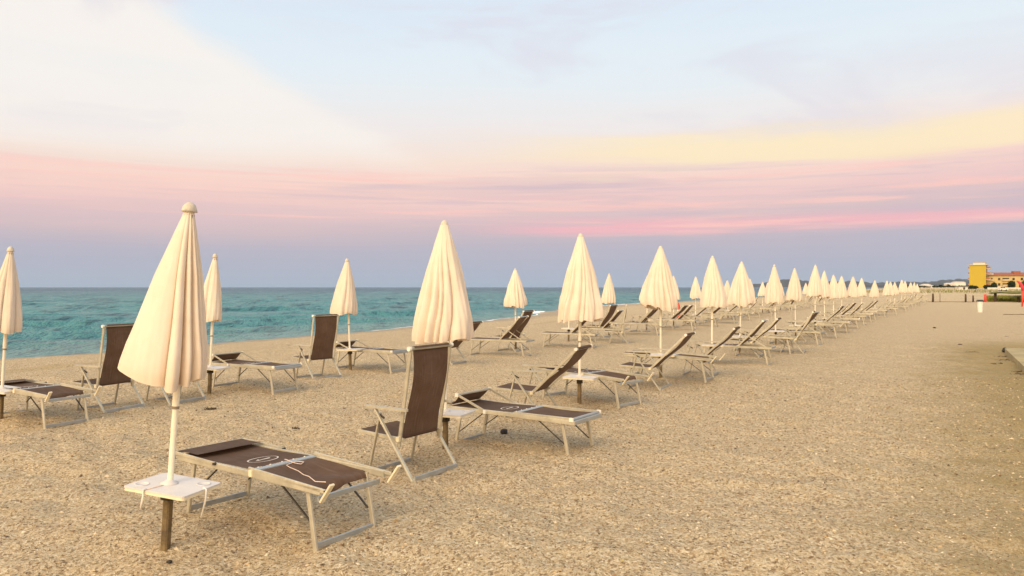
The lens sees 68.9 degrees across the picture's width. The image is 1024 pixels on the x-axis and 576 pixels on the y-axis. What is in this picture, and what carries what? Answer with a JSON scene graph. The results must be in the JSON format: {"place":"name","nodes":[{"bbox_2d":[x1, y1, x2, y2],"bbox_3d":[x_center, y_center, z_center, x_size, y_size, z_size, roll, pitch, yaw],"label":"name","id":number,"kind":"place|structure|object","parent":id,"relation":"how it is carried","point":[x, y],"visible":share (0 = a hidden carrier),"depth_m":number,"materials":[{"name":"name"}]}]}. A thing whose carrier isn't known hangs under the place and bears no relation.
{"place":"outdoors","nodes":[
{"label":"outdoors","id":0,"kind":"place"},
{"bbox_2d":[0,287,898,358],"bbox_3d":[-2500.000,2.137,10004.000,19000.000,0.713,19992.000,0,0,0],"label":"sea","id":1,"kind":"structure","parent":0,"point":[56,321],"depth_m":67.84,"materials":[{"name":"liquid"}]},
{"bbox_2d":[0,287,1023,575],"bbox_3d":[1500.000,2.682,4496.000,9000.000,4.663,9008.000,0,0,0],"label":"sand beach","id":2,"kind":"structure","parent":0,"point":[908,345],"depth_m":6.87,"materials":[{"name":"beige sand"}]},
{"bbox_2d":[0,385,20,418],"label":"side table","id":3,"kind":"object","parent":2,"relation":"on","point":[3,392],"visible":0.62,"depth_m":8.88,"materials":[{"name":"beige plastic"}]},
{"bbox_2d":[0,246,22,385],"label":"beach parasol","id":4,"kind":"object","parent":3,"relation":"on","point":[11,319],"visible":1,"depth_m":8.84,"materials":[{"name":"beige fabric"}]},
{"bbox_2d":[0,379,101,428],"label":"sun lounger","id":5,"kind":"object","parent":2,"relation":"on","point":[46,391],"visible":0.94,"depth_m":8.86,"materials":[{"name":"metal"}]},
{"bbox_2d":[70,323,145,412],"bbox_3d":[-5.341,1.056,9.854,0.698,1.156,0.642,0,0,22],"label":"deck chair","id":6,"kind":"object","parent":2,"relation":"on","point":[117,338],"visible":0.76,"depth_m":9.67,"materials":[{"name":"metal"}]},
{"bbox_2d":[124,473,219,550],"bbox_3d":[-2.088,1.433,4.566,0.450,0.500,0.361,4,1,17],"label":"side table","id":7,"kind":"object","parent":2,"relation":"on","point":[177,487],"visible":0.98,"depth_m":4.56,"materials":[{"name":"beige plastic"}]},
{"bbox_2d":[118,202,207,479],"bbox_3d":[-2.115,0.353,4.575,0.487,1.770,0.390,4,0,0],"label":"beach parasol","id":8,"kind":"object","parent":7,"relation":"on","point":[166,346],"visible":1,"depth_m":4.47,"materials":[{"name":"beige fabric"}]},
{"bbox_2d":[145,381,206,404],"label":"deck chair","id":9,"kind":"object","parent":2,"relation":"on","point":[166,397],"visible":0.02,"depth_m":10.63,"materials":[{"name":"metal"}]},
{"bbox_2d":[207,365,230,393],"bbox_3d":[-4.544,1.431,11.290,0.440,0.500,0.340,3,1,16],"label":"side table","id":10,"kind":"object","parent":2,"relation":"on","point":[211,369],"visible":0.72,"depth_m":11.27,"materials":[{"name":"beige plastic"}]},
{"bbox_2d":[204,254,221,364],"bbox_3d":[-4.578,0.364,11.302,0.356,1.750,0.352,2,0,0],"label":"beach parasol","id":11,"kind":"object","parent":10,"relation":"on","point":[213,298],"visible":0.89,"depth_m":11.22,"materials":[{"name":"beige fabric"}]},
{"bbox_2d":[208,351,301,394],"bbox_3d":[-4.106,1.337,11.783,1.631,0.566,0.598,0,0,30],"label":"sun lounger","id":12,"kind":"object","parent":2,"relation":"on","point":[231,359],"visible":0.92,"depth_m":11.73,"materials":[{"name":"metal"}]},
{"bbox_2d":[175,438,400,551],"bbox_3d":[-1.567,1.383,5.077,1.662,0.466,0.602,0,0,35],"label":"sun lounger","id":13,"kind":"object","parent":2,"relation":"on","point":[324,477],"visible":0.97,"depth_m":5.00,"materials":[{"name":"fabric"}]},
{"bbox_2d":[292,314,341,377],"bbox_3d":[-3.459,1.052,13.207,0.698,1.156,0.642,0,0,37],"label":"deck chair","id":14,"kind":"object","parent":2,"relation":"on","point":[326,328],"visible":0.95,"depth_m":13.06,"materials":[{"name":"fabric"}]},
{"bbox_2d":[337,348,364,369],"bbox_3d":[-3.066,1.408,14.263,0.440,0.500,0.340,-2,-1,17],"label":"side table","id":15,"kind":"object","parent":2,"relation":"on","point":[349,350],"visible":0.98,"depth_m":14.25,"materials":[{"name":"beige plastic"}]},
{"bbox_2d":[330,258,357,347],"bbox_3d":[-3.218,0.334,14.278,0.488,1.770,0.457,0,0,37],"label":"beach parasol","id":16,"kind":"object","parent":15,"relation":"on","point":[344,300],"visible":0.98,"depth_m":14.15,"materials":[{"name":"beige fabric"}]},
{"bbox_2d":[333,339,407,373],"bbox_3d":[-2.777,1.335,14.483,1.631,0.566,0.598,0,0,30],"label":"sun lounger","id":17,"kind":"object","parent":2,"relation":"on","point":[383,350],"visible":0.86,"depth_m":14.43,"materials":[{"name":"metal"}]},
{"bbox_2d":[357,342,457,481],"bbox_3d":[-0.924,1.073,6.606,0.698,1.156,0.642,0,0,33],"label":"deck chair","id":18,"kind":"object","parent":2,"relation":"on","point":[430,378],"visible":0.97,"depth_m":6.45,"materials":[{"name":"fabric"}]},
{"bbox_2d":[438,408,474,449],"bbox_3d":[-0.618,1.430,7.219,0.440,0.500,0.340,0,0,22],"label":"side table","id":19,"kind":"object","parent":2,"relation":"on","point":[448,413],"visible":0.56,"depth_m":7.20,"materials":[{"name":"beige plastic"}]},
{"bbox_2d":[412,220,473,408],"bbox_3d":[-0.671,0.295,7.254,0.596,1.890,0.579,0,0,0],"label":"beach parasol","id":20,"kind":"object","parent":19,"relation":"on","point":[443,314],"visible":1,"depth_m":7.06,"materials":[{"name":"beige fabric"}]},
{"bbox_2d":[435,321,482,364],"bbox_3d":[-1.217,1.171,15.671,1.083,0.923,0.642,0,0,26],"label":"deck chair","id":21,"kind":"object","parent":2,"relation":"on","point":[457,343],"visible":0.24,"depth_m":15.64,"materials":[{"name":"metal"}]},
{"bbox_2d":[469,315,534,355],"bbox_3d":[-0.270,1.150,17.500,1.500,0.968,0.576,0,0,22],"label":"sun lounger","id":22,"kind":"object","parent":2,"relation":"on","point":[509,332],"visible":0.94,"depth_m":17.35,"materials":[{"name":"metal"}]},
{"bbox_2d":[0,376,1023,575],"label":"shell fragments","id":23,"kind":"object","parent":2,"relation":"on","point":[420,539],"visible":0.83,"depth_m":6.37,"materials":[{"name":"beige"}]},
{"bbox_2d":[492,310,534,351],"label":"deck chair","id":24,"kind":"object","parent":2,"relation":"on","point":[521,328],"visible":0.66,"depth_m":18.75,"materials":[{"name":"metal"}]},
{"bbox_2d":[447,387,601,454],"bbox_3d":[0.056,1.375,7.606,1.631,0.566,0.598,0,0,34],"label":"sun lounger","id":25,"kind":"object","parent":2,"relation":"on","point":[563,416],"visible":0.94,"depth_m":7.52,"materials":[{"name":"fabric"}]},
{"bbox_2d":[494,344,592,416],"bbox_3d":[0.385,1.167,9.176,1.083,0.923,0.642,0,0,24],"label":"deck chair","id":26,"kind":"object","parent":2,"relation":"on","point":[529,390],"visible":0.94,"depth_m":9.04,"materials":[{"name":"metal"}]},
{"bbox_2d":[540,320,599,348],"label":"sun lounger","id":27,"kind":"object","parent":2,"relation":"on","point":[575,332],"visible":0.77,"depth_m":19.92,"materials":[{"name":"metal"}]},
{"bbox_2d":[563,374,598,403],"bbox_3d":[0.939,1.430,10.077,0.440,0.500,0.340,0,0,24],"label":"side table","id":28,"kind":"object","parent":2,"relation":"on","point":[579,378],"visible":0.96,"depth_m":10.06,"materials":[{"name":"beige plastic"}]},
{"bbox_2d":[558,233,603,374],"bbox_3d":[0.920,0.255,10.095,0.609,1.970,0.547,0,0,0],"label":"beach parasol","id":29,"kind":"object","parent":28,"relation":"on","point":[580,301],"visible":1,"depth_m":9.93,"materials":[{"name":"beige fabric"}]},
{"bbox_2d":[535,365,653,408],"bbox_3d":[1.128,1.383,10.472,1.662,0.463,0.602,0,0,45],"label":"sun lounger","id":30,"kind":"object","parent":2,"relation":"on","point":[620,377],"visible":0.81,"depth_m":10.30,"materials":[{"name":"metal"}]},
{"bbox_2d":[585,305,617,337],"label":"deck chair","id":31,"kind":"object","parent":2,"relation":"on","point":[608,317],"visible":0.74,"depth_m":23.80,"materials":[{"name":"metal"}]},
{"bbox_2d":[581,310,628,341],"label":"sun lounger","id":32,"kind":"object","parent":2,"relation":"on","point":[614,317],"visible":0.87,"depth_m":22.18,"materials":[{"name":"metal"}]},
{"bbox_2d":[601,273,615,309],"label":"beach parasol","id":33,"kind":"object","parent":2,"relation":"on","point":[608,297],"visible":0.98,"depth_m":24.86,"materials":[{"name":"beige fabric"}]},
{"bbox_2d":[604,304,628,343],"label":"deck chair","id":34,"kind":"object","parent":2,"relation":"on","point":[617,330],"visible":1,"depth_m":21.04,"materials":[{"name":"metal"}]},
{"bbox_2d":[615,309,659,335],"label":"sun lounger","id":35,"kind":"object","parent":2,"relation":"on","point":[646,317],"visible":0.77,"depth_m":24.95,"materials":[{"name":"metal"}]},
{"bbox_2d":[626,309,656,331],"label":"deck chair","id":36,"kind":"object","parent":2,"relation":"on","point":[646,320],"visible":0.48,"depth_m":26.67,"materials":[{"name":"metal"}]},
{"bbox_2d":[619,332,695,390],"bbox_3d":[2.311,1.172,11.868,1.083,0.923,0.642,0,0,27],"label":"deck chair","id":37,"kind":"object","parent":2,"relation":"on","point":[665,357],"visible":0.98,"depth_m":11.74,"materials":[{"name":"metal"}]},
{"bbox_2d":[650,353,676,377],"bbox_3d":[2.558,1.367,12.691,0.440,0.500,0.340,0,0,18],"label":"side table","id":38,"kind":"object","parent":2,"relation":"on","point":[659,355],"visible":0.59,"depth_m":12.64,"materials":[{"name":"beige plastic"}]},
{"bbox_2d":[640,246,677,351],"bbox_3d":[2.504,0.237,12.705,0.616,1.880,0.561,0,0,17],"label":"beach parasol","id":39,"kind":"object","parent":38,"relation":"on","point":[659,292],"visible":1,"depth_m":12.55,"materials":[{"name":"beige fabric"}]},
{"bbox_2d":[657,305,687,328],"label":"deck chair","id":40,"kind":"object","parent":2,"relation":"on","point":[678,312],"visible":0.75,"depth_m":29.42,"materials":[{"name":"metal"}]},
{"bbox_2d":[622,350,724,382],"bbox_3d":[2.784,1.363,12.930,1.662,0.463,0.602,0,0,30],"label":"sun lounger","id":41,"kind":"object","parent":2,"relation":"on","point":[692,356],"visible":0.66,"depth_m":12.83,"materials":[{"name":"metal"}]},
{"bbox_2d":[655,305,697,330],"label":"sun lounger","id":42,"kind":"object","parent":2,"relation":"on","point":[680,317],"visible":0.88,"depth_m":27.67,"materials":[{"name":"metal"}]},
{"bbox_2d":[686,307,705,323],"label":"deck chair","id":43,"kind":"object","parent":2,"relation":"on","point":[700,312],"visible":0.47,"depth_m":32.16,"materials":[{"name":"metal"}]},
{"bbox_2d":[681,315,721,326],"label":"sun lounger","id":44,"kind":"object","parent":2,"relation":"on","point":[714,317],"visible":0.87,"depth_m":30.64,"materials":[{"name":"metal"}]},
{"bbox_2d":[701,308,720,321],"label":"deck chair","id":45,"kind":"object","parent":2,"relation":"on","point":[716,310],"visible":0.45,"depth_m":35.03,"materials":[{"name":"metal"}]},
{"bbox_2d":[682,326,740,375],"bbox_3d":[3.581,1.178,13.668,1.083,0.923,0.642,0,0,27],"label":"deck chair","id":46,"kind":"object","parent":2,"relation":"on","point":[714,348],"visible":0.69,"depth_m":13.51,"materials":[{"name":"metal"}]},
{"bbox_2d":[702,344,724,363],"bbox_3d":[4.149,1.412,15.389,0.440,0.500,0.340,0,0,22],"label":"side table","id":47,"kind":"object","parent":2,"relation":"on","point":[722,345],"visible":0.42,"depth_m":15.29,"materials":[{"name":"beige plastic"}]},
{"bbox_2d":[700,256,727,342],"bbox_3d":[4.159,0.276,15.412,0.540,1.848,0.499,0,0,-3],"label":"beach parasol","id":48,"kind":"object","parent":47,"relation":"on","point":[713,293],"visible":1,"depth_m":15.26,"materials":[{"name":"beige fabric"}]},
{"bbox_2d":[702,313,739,323],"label":"sun lounger","id":49,"kind":"object","parent":2,"relation":"on","point":[731,315],"visible":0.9,"depth_m":33.40,"materials":[{"name":"metal"}]},
{"bbox_2d":[698,319,775,364],"bbox_3d":[4.750,1.159,15.800,1.500,0.968,0.576,0,0,28],"label":"sun lounger","id":50,"kind":"object","parent":2,"relation":"on","point":[751,334],"visible":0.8,"depth_m":15.52,"materials":[{"name":"metal"}]},
{"bbox_2d":[719,311,754,319],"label":"sun lounger","id":51,"kind":"object","parent":2,"relation":"on","point":[722,312],"visible":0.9,"depth_m":36.21,"materials":[{"name":"metal"}]},
{"bbox_2d":[732,335,745,352],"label":"side table","id":52,"kind":"object","parent":2,"relation":"on","point":[739,338],"visible":0.49,"depth_m":18.00,"materials":[{"name":"beige plastic"}]},
{"bbox_2d":[727,261,755,334],"bbox_3d":[5.550,0.292,18.094,0.544,1.831,0.586,0,0,-27],"label":"beach parasol","id":53,"kind":"object","parent":52,"relation":"on","point":[741,294],"visible":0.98,"depth_m":17.94,"materials":[{"name":"beige fabric"}]},
{"bbox_2d":[732,300,760,317],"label":"sun lounger","id":54,"kind":"object","parent":2,"relation":"on","point":[750,310],"visible":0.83,"depth_m":38.70,"materials":[{"name":"metal"}]},
{"bbox_2d":[729,317,781,357],"bbox_3d":[5.610,1.157,17.215,1.083,0.923,0.642,0,0,28],"label":"deck chair","id":55,"kind":"object","parent":2,"relation":"on","point":[764,331],"visible":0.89,"depth_m":17.08,"materials":[{"name":"metal"}]},
{"bbox_2d":[729,333,801,353],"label":"sun lounger","id":56,"kind":"object","parent":2,"relation":"on","point":[786,337],"visible":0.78,"depth_m":18.50,"materials":[{"name":"metal"}]},
{"bbox_2d":[768,330,784,344],"bbox_3d":[7.375,1.436,20.791,0.440,0.500,0.340,-1,0,19],"label":"side table","id":57,"kind":"object","parent":2,"relation":"on","point":[775,332],"visible":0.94,"depth_m":20.77,"materials":[{"name":"beige plastic"}]},
{"bbox_2d":[765,265,783,329],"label":"beach parasol","id":58,"kind":"object","parent":57,"relation":"on","point":[774,293],"visible":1,"depth_m":20.70,"materials":[{"name":"beige fabric"}]},
{"bbox_2d":[767,300,791,312],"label":"sun lounger","id":59,"kind":"object","parent":2,"relation":"on","point":[782,306],"visible":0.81,"depth_m":46.80,"materials":[{"name":"metal"}]},
{"bbox_2d":[774,311,815,353],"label":"deck chair","id":60,"kind":"object","parent":2,"relation":"on","point":[805,324],"visible":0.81,"depth_m":18.37,"materials":[{"name":"metal"}]},
{"bbox_2d":[768,311,825,344],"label":"sun lounger","id":61,"kind":"object","parent":2,"relation":"on","point":[798,330],"visible":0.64,"depth_m":21.01,"materials":[{"name":"metal"}]},
{"bbox_2d":[782,312,820,340],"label":"deck chair","id":62,"kind":"object","parent":2,"relation":"on","point":[791,322],"visible":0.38,"depth_m":22.37,"materials":[{"name":"metal"}]},
{"bbox_2d":[802,283,807,302],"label":"beach parasol","id":63,"kind":"object","parent":2,"relation":"on","point":[805,289],"visible":0.72,"depth_m":59.88,"materials":[{"name":"beige fabric"}]},
{"bbox_2d":[806,265,822,318],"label":"beach parasol","id":64,"kind":"object","parent":2,"relation":"on","point":[814,289],"visible":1,"depth_m":26.18,"materials":[{"name":"beige fabric"}]},
{"bbox_2d":[787,322,842,337],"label":"sun lounger","id":65,"kind":"object","parent":2,"relation":"on","point":[820,324],"visible":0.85,"depth_m":23.81,"materials":[{"name":"metal"}]},
{"bbox_2d":[817,271,830,315],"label":"beach parasol","id":66,"kind":"object","parent":2,"relation":"on","point":[826,287],"visible":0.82,"depth_m":28.85,"materials":[{"name":"beige fabric"}]},
{"bbox_2d":[811,308,839,334],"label":"deck chair","id":67,"kind":"object","parent":2,"relation":"on","point":[833,314],"visible":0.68,"depth_m":25.00,"materials":[{"name":"metal"}]},
{"bbox_2d":[806,317,850,332],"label":"sun lounger","id":68,"kind":"object","parent":2,"relation":"on","point":[845,322],"visible":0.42,"depth_m":26.43,"materials":[{"name":"metal"}]},
{"bbox_2d":[812,306,844,329],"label":"deck chair","id":69,"kind":"object","parent":2,"relation":"on","point":[841,307],"visible":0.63,"depth_m":27.93,"materials":[{"name":"metal"}]},
{"bbox_2d":[823,304,849,326],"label":"deck chair","id":70,"kind":"object","parent":2,"relation":"on","point":[844,308],"visible":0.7,"depth_m":30.43,"materials":[{"name":"metal"}]},
{"bbox_2d":[816,314,859,328],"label":"sun lounger","id":71,"kind":"object","parent":2,"relation":"on","point":[849,319],"visible":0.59,"depth_m":28.94,"materials":[{"name":"metal"}]},
{"bbox_2d":[831,303,856,320],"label":"deck chair","id":72,"kind":"object","parent":2,"relation":"on","point":[847,309],"visible":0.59,"depth_m":33.17,"materials":[{"name":"metal"}]},
{"bbox_2d":[830,303,867,324],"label":"sun lounger","id":73,"kind":"object","parent":2,"relation":"on","point":[858,316],"visible":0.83,"depth_m":31.68,"materials":[{"name":"metal"}]},
{"bbox_2d":[847,276,858,310],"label":"beach parasol","id":74,"kind":"object","parent":2,"relation":"on","point":[852,291],"visible":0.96,"depth_m":36.98,"materials":[{"name":"beige fabric"}]},
{"bbox_2d":[839,310,874,321],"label":"sun lounger","id":75,"kind":"object","parent":2,"relation":"on","point":[869,314],"visible":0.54,"depth_m":34.24,"materials":[{"name":"metal"}]},
{"bbox_2d":[847,302,872,319],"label":"deck chair","id":76,"kind":"object","parent":2,"relation":"on","point":[869,304],"visible":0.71,"depth_m":35.85,"materials":[{"name":"metal"}]},
{"bbox_2d":[846,308,877,319],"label":"sun lounger","id":77,"kind":"object","parent":2,"relation":"on","point":[863,311],"visible":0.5,"depth_m":37.27,"materials":[{"name":"metal"}]},
{"bbox_2d":[858,278,866,305],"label":"beach parasol","id":78,"kind":"object","parent":2,"relation":"on","point":[861,289],"visible":0.84,"depth_m":39.64,"materials":[{"name":"beige fabric"}]},
{"bbox_2d":[856,301,877,317],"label":"deck chair","id":79,"kind":"object","parent":2,"relation":"on","point":[870,306],"visible":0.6,"depth_m":38.61,"materials":[{"name":"metal"}]},
{"bbox_2d":[858,307,888,315],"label":"sun lounger","id":80,"kind":"object","parent":2,"relation":"on","point":[881,310],"visible":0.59,"depth_m":39.97,"materials":[{"name":"metal"}]},
{"bbox_2d":[869,280,878,301],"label":"beach parasol","id":81,"kind":"object","parent":2,"relation":"on","point":[874,292],"visible":1,"depth_m":42.88,"materials":[{"name":"beige fabric"}]},
{"bbox_2d":[870,299,897,314],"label":"sun lounger","id":82,"kind":"object","parent":2,"relation":"on","point":[890,305],"visible":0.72,"depth_m":42.90,"materials":[{"name":"metal"}]},
{"bbox_2d":[882,281,890,295],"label":"beach parasol","id":83,"kind":"object","parent":2,"relation":"on","point":[886,291],"visible":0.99,"depth_m":47.85,"materials":[{"name":"beige fabric"}]},
{"bbox_2d":[889,281,893,301],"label":"beach parasol","id":84,"kind":"object","parent":2,"relation":"on","point":[891,288],"visible":0.6,"depth_m":52.34,"materials":[{"name":"beige fabric"}]},
{"bbox_2d":[893,282,898,302],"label":"beach parasol","id":85,"kind":"object","parent":2,"relation":"on","point":[896,291],"visible":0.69,"depth_m":55.84,"materials":[{"name":"beige fabric"}]},
{"bbox_2d":[898,280,905,299],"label":"beach parasol","id":86,"kind":"object","parent":2,"relation":"on","point":[901,289],"visible":0.94,"depth_m":59.87,"materials":[{"name":"beige fabric"}]},
{"bbox_2d":[907,282,913,298],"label":"beach parasol","id":87,"kind":"object","parent":2,"relation":"on","point":[910,289],"visible":0.96,"depth_m":68.85,"materials":[{"name":"beige fabric"}]},
{"bbox_2d":[866,288,1020,292],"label":"scrub","id":88,"kind":"object","parent":2,"relation":"on","point":[967,290],"visible":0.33,"depth_m":266.61,"materials":[{"name":"green plant"}]},
{"bbox_2d":[951,282,965,287],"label":"white house","id":89,"kind":"structure","parent":2,"relation":"on","point":[959,283],"depth_m":847.00,"materials":[{"name":"white paint"}]},
{"bbox_2d":[968,262,990,287],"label":"apartment tower","id":90,"kind":"structure","parent":2,"relation":"on","point":[977,272],"depth_m":399.97,"materials":[{"name":"paint"}]},
{"bbox_2d":[976,300,983,311],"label":"litter bin","id":91,"kind":"object","parent":2,"relation":"on","point":[979,305],"visible":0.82,"depth_m":47.58,"materials":[{"name":"white paint"}]},
{"bbox_2d":[988,291,1020,300],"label":"canopy","id":92,"kind":"object","parent":2,"relation":"on","point":[1006,292],"visible":0.84,"depth_m":80.30,"materials":[{"name":"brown wood"}]},
{"bbox_2d":[987,271,1023,287],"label":"long apartment house","id":93,"kind":"structure","parent":2,"relation":"on","point":[1001,279],"depth_m":405.13,"materials":[{"name":"paint"}]},
{"bbox_2d":[1007,280,1014,287],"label":"broad tree","id":94,"kind":"object","parent":2,"relation":"on","point":[1011,284],"visible":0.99,"depth_m":347.48,"materials":[{"name":"green plant"}]},
{"bbox_2d":[1005,348,1023,371],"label":"concrete walk","id":95,"kind":"structure","parent":2,"relation":"on","point":[1016,355],"depth_m":16.38,"materials":[{"name":"beige concrete"}]},
{"bbox_2d":[1017,280,1023,306],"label":"bent pole","id":96,"kind":"object","parent":2,"relation":"on","point":[1022,290],"visible":0.91,"depth_m":61.94,"materials":[{"name":"red plastic"}]},
{"bbox_2d":[0,0,1023,286],"label":"sky","id":97,"kind":"structure","parent":0,"point":[879,141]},
{"bbox_2d":[504,268,526,320],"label":"beach parasol","id":98,"kind":"object","parent":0,"point":[515,296],"visible":0.98,"depth_m":19.33,"materials":[{"name":"beige fabric"}]},
{"bbox_2d":[639,275,647,313],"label":"beach parasol","id":99,"kind":"object","parent":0,"point":[642,291],"visible":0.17,"depth_m":27.66,"materials":[{"name":"beige fabric"}]},
{"bbox_2d":[672,276,679,314],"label":"beach parasol","id":100,"kind":"object","parent":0,"point":[676,289],"visible":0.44,"depth_m":30.39,"materials":[{"name":"beige fabric"}]},
{"bbox_2d":[690,276,700,313],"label":"beach parasol","id":101,"kind":"object","parent":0,"point":[695,292],"visible":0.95,"depth_m":33.04,"materials":[{"name":"beige fabric"}]},
{"bbox_2d":[724,280,730,307],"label":"beach parasol","id":102,"kind":"object","parent":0,"point":[727,287],"visible":0.66,"depth_m":38.61,"materials":[{"name":"beige fabric"}]},
{"bbox_2d":[758,282,765,305],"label":"beach parasol","id":103,"kind":"object","parent":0,"point":[762,291],"visible":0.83,"depth_m":46.68,"materials":[{"name":"beige fabric"}]},
{"bbox_2d":[786,268,802,323],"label":"beach parasol","id":104,"kind":"object","parent":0,"point":[794,291],"visible":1,"depth_m":23.39,"materials":[{"name":"beige fabric"}]},
{"bbox_2d":[829,275,840,312],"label":"beach parasol","id":105,"kind":"object","parent":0,"point":[835,290],"visible":0.81,"depth_m":31.52,"materials":[{"name":"beige fabric"}]},
{"bbox_2d":[838,276,847,312],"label":"beach parasol","id":106,"kind":"object","parent":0,"point":[842,287],"visible":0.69,"depth_m":34.27,"materials":[{"name":"beige fabric"}]},
{"bbox_2d":[753,279,968,286],"bbox_3d":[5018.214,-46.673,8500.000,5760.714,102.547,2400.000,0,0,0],"label":"hills","id":107,"kind":"structure","parent":0,"point":[784,282],"depth_m":7973.82,"materials":[{"name":"grey"}]},
{"bbox_2d":[987,295,1020,301],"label":"dune grass","id":108,"kind":"structure","parent":0,"point":[990,298],"depth_m":82.75,"materials":[{"name":"green plant"}]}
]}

